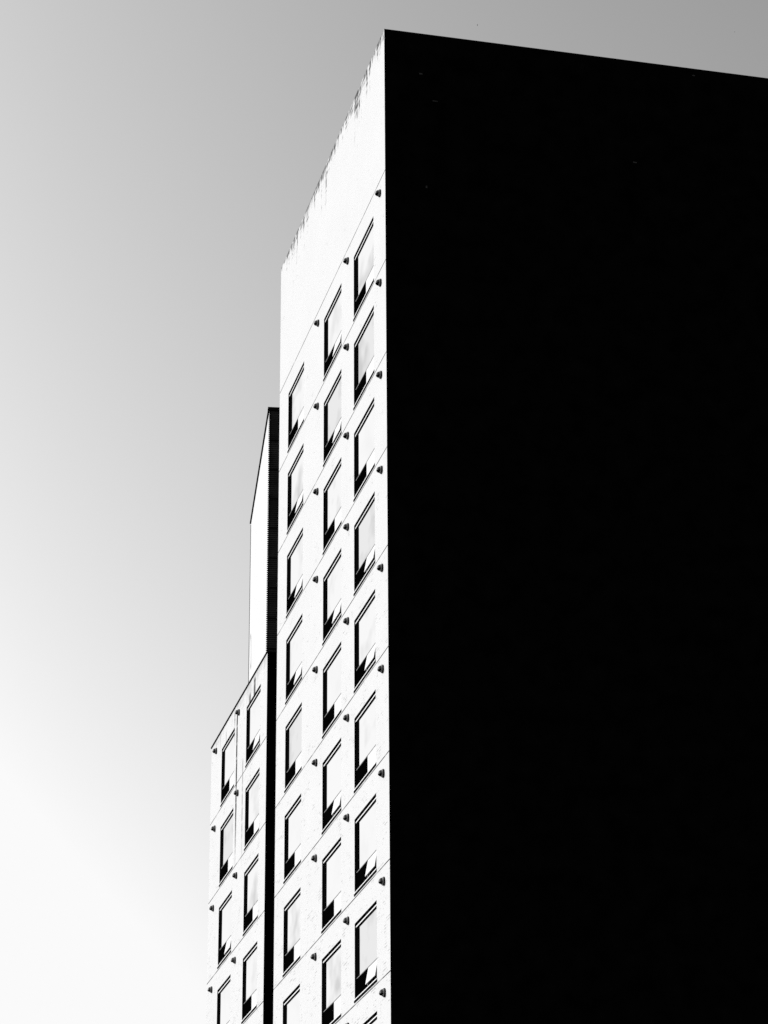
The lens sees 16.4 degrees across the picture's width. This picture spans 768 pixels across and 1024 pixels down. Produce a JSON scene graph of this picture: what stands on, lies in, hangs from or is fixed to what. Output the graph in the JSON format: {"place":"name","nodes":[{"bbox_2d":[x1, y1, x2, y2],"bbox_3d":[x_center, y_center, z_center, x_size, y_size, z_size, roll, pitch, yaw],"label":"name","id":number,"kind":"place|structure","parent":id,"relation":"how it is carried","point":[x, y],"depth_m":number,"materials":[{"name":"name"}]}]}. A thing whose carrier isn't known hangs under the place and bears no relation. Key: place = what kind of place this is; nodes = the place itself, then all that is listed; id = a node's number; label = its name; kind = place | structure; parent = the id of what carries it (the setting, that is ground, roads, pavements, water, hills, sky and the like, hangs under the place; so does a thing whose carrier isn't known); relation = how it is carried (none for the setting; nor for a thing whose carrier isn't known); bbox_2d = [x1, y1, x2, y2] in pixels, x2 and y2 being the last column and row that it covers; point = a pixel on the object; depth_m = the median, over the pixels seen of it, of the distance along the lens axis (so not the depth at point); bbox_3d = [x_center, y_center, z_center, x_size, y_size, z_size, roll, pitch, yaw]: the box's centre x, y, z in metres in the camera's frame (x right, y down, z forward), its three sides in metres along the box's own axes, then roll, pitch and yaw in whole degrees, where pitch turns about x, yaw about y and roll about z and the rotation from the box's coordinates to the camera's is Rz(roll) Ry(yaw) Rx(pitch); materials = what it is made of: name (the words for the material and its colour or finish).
{"place":"outdoors","nodes":[
{"label":"outdoors","id":0,"kind":"place"},
{"bbox_2d":[206,651,276,1023],"bbox_3d":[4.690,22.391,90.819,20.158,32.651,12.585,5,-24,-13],"label":"apartment wing","id":1,"kind":"structure","parent":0,"point":[240,970],"depth_m":92.01,"materials":[{"name":"pale concrete panels"},{"name":"black concrete"},{"name":"black metal"}]},
{"bbox_2d":[217,974,230,1023],"bbox_3d":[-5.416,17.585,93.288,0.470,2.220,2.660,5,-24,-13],"label":"window","id":2,"kind":"structure","parent":1,"relation":"in","point":[223,993],"depth_m":93.58,"materials":[{"name":"white glass"}]},
{"bbox_2d":[217,891,231,968],"bbox_3d":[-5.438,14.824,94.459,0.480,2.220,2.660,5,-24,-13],"label":"window","id":3,"kind":"structure","parent":1,"relation":"in","point":[225,910],"depth_m":94.73,"materials":[{"name":"white glass"}]},
{"bbox_2d":[219,809,232,886],"bbox_3d":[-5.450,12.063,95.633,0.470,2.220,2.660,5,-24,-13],"label":"window","id":4,"kind":"structure","parent":1,"relation":"in","point":[226,830],"depth_m":95.87,"materials":[{"name":"white glass"}]},
{"bbox_2d":[220,728,234,806],"bbox_3d":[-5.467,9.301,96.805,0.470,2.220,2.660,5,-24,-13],"label":"window","id":5,"kind":"structure","parent":1,"relation":"in","point":[227,773],"depth_m":97.05,"materials":[{"name":"white glass"}]},
{"bbox_2d":[241,942,256,1023],"bbox_3d":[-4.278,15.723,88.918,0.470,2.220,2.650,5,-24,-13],"label":"window","id":6,"kind":"structure","parent":1,"relation":"in","point":[249,982],"depth_m":89.14,"materials":[{"name":"white glass"}]},
{"bbox_2d":[242,853,258,935],"bbox_3d":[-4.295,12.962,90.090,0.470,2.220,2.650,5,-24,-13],"label":"window","id":7,"kind":"structure","parent":1,"relation":"in","point":[250,915],"depth_m":90.32,"materials":[{"name":"white glass"}]},
{"bbox_2d":[244,767,259,850],"bbox_3d":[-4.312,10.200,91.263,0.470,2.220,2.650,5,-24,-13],"label":"window","id":8,"kind":"structure","parent":1,"relation":"in","point":[252,790],"depth_m":91.48,"materials":[{"name":"white glass"}]},
{"bbox_2d":[245,684,260,767],"bbox_3d":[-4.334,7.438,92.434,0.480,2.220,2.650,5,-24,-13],"label":"window","id":9,"kind":"structure","parent":1,"relation":"in","point":[253,708],"depth_m":92.69,"materials":[{"name":"white glass"}]},
{"bbox_2d":[248,407,279,682],"bbox_3d":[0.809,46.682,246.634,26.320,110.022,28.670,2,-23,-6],"label":"building","id":10,"kind":"structure","parent":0,"point":[263,595],"depth_m":253.46,"materials":[{"name":"white"}]},
{"bbox_2d":[0,0,767,1023],"label":"sky","id":11,"kind":"structure","parent":0,"point":[163,162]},
{"bbox_2d":[273,29,767,1023],"bbox_3d":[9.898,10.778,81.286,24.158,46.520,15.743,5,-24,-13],"label":"apartment tower","id":12,"kind":"structure","parent":0,"point":[523,633],"depth_m":76.53,"materials":[{"name":"pale concrete panels"},{"name":"black concrete"},{"name":"black metal"}]},
{"bbox_2d":[282,887,300,976],"bbox_3d":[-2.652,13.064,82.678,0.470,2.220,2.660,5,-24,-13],"label":"window","id":13,"kind":"structure","parent":12,"relation":"in","point":[291,936],"depth_m":82.88,"materials":[{"name":"white glass"}]},
{"bbox_2d":[283,984,299,1023],"bbox_3d":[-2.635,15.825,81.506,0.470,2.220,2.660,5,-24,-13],"label":"window","id":14,"kind":"structure","parent":12,"relation":"in","point":[291,1005],"depth_m":81.75,"materials":[{"name":"white glass"}]},
{"bbox_2d":[283,794,300,883],"bbox_3d":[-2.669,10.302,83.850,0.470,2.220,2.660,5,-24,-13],"label":"window","id":15,"kind":"structure","parent":12,"relation":"in","point":[292,828],"depth_m":84.07,"materials":[{"name":"white glass"}]},
{"bbox_2d":[284,702,301,792],"bbox_3d":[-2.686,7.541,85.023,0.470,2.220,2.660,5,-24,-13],"label":"window","id":16,"kind":"structure","parent":12,"relation":"in","point":[293,730],"depth_m":85.22,"materials":[{"name":"white glass"}]},
{"bbox_2d":[285,615,301,704],"bbox_3d":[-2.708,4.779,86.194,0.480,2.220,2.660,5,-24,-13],"label":"window","id":17,"kind":"structure","parent":12,"relation":"in","point":[293,642],"depth_m":86.44,"materials":[{"name":"white glass"}]},
{"bbox_2d":[286,528,302,617],"bbox_3d":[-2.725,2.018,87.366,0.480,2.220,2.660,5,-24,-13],"label":"window","id":18,"kind":"structure","parent":12,"relation":"in","point":[295,556],"depth_m":87.59,"materials":[{"name":"white glass"}]},
{"bbox_2d":[286,443,303,533],"bbox_3d":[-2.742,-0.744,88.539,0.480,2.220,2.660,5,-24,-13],"label":"window","id":19,"kind":"structure","parent":12,"relation":"in","point":[295,475],"depth_m":88.79,"materials":[{"name":"white glass"}]},
{"bbox_2d":[287,362,303,452],"bbox_3d":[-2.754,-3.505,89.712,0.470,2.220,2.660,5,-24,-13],"label":"window","id":20,"kind":"structure","parent":12,"relation":"in","point":[296,394],"depth_m":89.93,"materials":[{"name":"white glass"}]},
{"bbox_2d":[321,738,340,834],"bbox_3d":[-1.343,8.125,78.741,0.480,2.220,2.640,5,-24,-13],"label":"window","id":21,"kind":"structure","parent":12,"relation":"in","point":[331,767],"depth_m":78.97,"materials":[{"name":"white glass"}]},
{"bbox_2d":[321,837,340,933],"bbox_3d":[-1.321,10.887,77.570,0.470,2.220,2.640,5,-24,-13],"label":"window","id":22,"kind":"structure","parent":12,"relation":"in","point":[331,863],"depth_m":77.75,"materials":[{"name":"white glass"}]},
{"bbox_2d":[322,549,340,645],"bbox_3d":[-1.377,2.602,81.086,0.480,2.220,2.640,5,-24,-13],"label":"window","id":23,"kind":"structure","parent":12,"relation":"in","point":[332,579],"depth_m":81.32,"materials":[{"name":"white glass"}]},
{"bbox_2d":[322,642,340,738],"bbox_3d":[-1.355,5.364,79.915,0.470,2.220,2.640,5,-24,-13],"label":"window","id":24,"kind":"structure","parent":12,"relation":"in","point":[332,670],"depth_m":80.10,"materials":[{"name":"white glass"}]},
{"bbox_2d":[322,939,340,1023],"bbox_3d":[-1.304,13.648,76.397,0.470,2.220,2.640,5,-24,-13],"label":"window","id":25,"kind":"structure","parent":12,"relation":"in","point":[331,963],"depth_m":76.54,"materials":[{"name":"white glass"}]},
{"bbox_2d":[322,458,341,554],"bbox_3d":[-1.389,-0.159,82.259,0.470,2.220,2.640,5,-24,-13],"label":"window","id":26,"kind":"structure","parent":12,"relation":"in","point":[332,521],"depth_m":82.48,"materials":[{"name":"white glass"}]},
{"bbox_2d":[323,285,341,381],"bbox_3d":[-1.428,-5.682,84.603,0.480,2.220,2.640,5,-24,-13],"label":"window","id":27,"kind":"structure","parent":12,"relation":"in","point":[332,320],"depth_m":84.85,"materials":[{"name":"white glass"}]},
{"bbox_2d":[323,370,341,466],"bbox_3d":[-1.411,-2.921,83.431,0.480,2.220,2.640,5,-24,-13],"label":"window","id":28,"kind":"structure","parent":12,"relation":"in","point":[332,404],"depth_m":83.66,"materials":[{"name":"white glass"}]},
{"bbox_2d":[353,218,373,321],"bbox_3d":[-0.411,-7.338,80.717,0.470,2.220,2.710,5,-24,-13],"label":"window","id":29,"kind":"structure","parent":12,"relation":"in","point":[364,255],"depth_m":80.87,"materials":[{"name":"white glass"}]},
{"bbox_2d":[353,306,373,410],"bbox_3d":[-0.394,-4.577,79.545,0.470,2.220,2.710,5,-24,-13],"label":"window","id":30,"kind":"structure","parent":12,"relation":"in","point":[364,343],"depth_m":79.71,"materials":[{"name":"white glass"}]},
{"bbox_2d":[353,398,374,501],"bbox_3d":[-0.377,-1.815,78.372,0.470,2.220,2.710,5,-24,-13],"label":"window","id":31,"kind":"structure","parent":12,"relation":"in","point":[364,447],"depth_m":78.56,"materials":[{"name":"white glass"}]},
{"bbox_2d":[353,491,374,595],"bbox_3d":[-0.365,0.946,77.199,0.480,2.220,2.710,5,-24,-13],"label":"window","id":32,"kind":"structure","parent":12,"relation":"in","point":[364,528],"depth_m":77.41,"materials":[{"name":"white glass"}]},
{"bbox_2d":[353,590,375,692],"bbox_3d":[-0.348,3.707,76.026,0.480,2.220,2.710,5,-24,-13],"label":"window","id":33,"kind":"structure","parent":12,"relation":"in","point":[364,623],"depth_m":76.26,"materials":[{"name":"white glass"}]},
{"bbox_2d":[354,689,375,792],"bbox_3d":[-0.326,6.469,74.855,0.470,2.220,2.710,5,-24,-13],"label":"window","id":34,"kind":"structure","parent":12,"relation":"in","point":[365,720],"depth_m":75.03,"materials":[{"name":"white glass"}]},
{"bbox_2d":[354,794,376,896],"bbox_3d":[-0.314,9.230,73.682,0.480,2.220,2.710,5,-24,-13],"label":"window","id":35,"kind":"structure","parent":12,"relation":"in","point":[365,822],"depth_m":73.86,"materials":[{"name":"white glass"}]},
{"bbox_2d":[354,900,376,1002],"bbox_3d":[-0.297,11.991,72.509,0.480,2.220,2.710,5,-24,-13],"label":"window","id":36,"kind":"structure","parent":12,"relation":"in","point":[366,926],"depth_m":72.68,"materials":[{"name":"white glass"}]},
{"bbox_2d":[363,1011,376,1023],"bbox_3d":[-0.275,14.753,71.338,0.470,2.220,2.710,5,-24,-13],"label":"window","id":37,"kind":"structure","parent":12,"relation":"in","point":[373,1019],"depth_m":71.14,"materials":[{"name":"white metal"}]}
]}

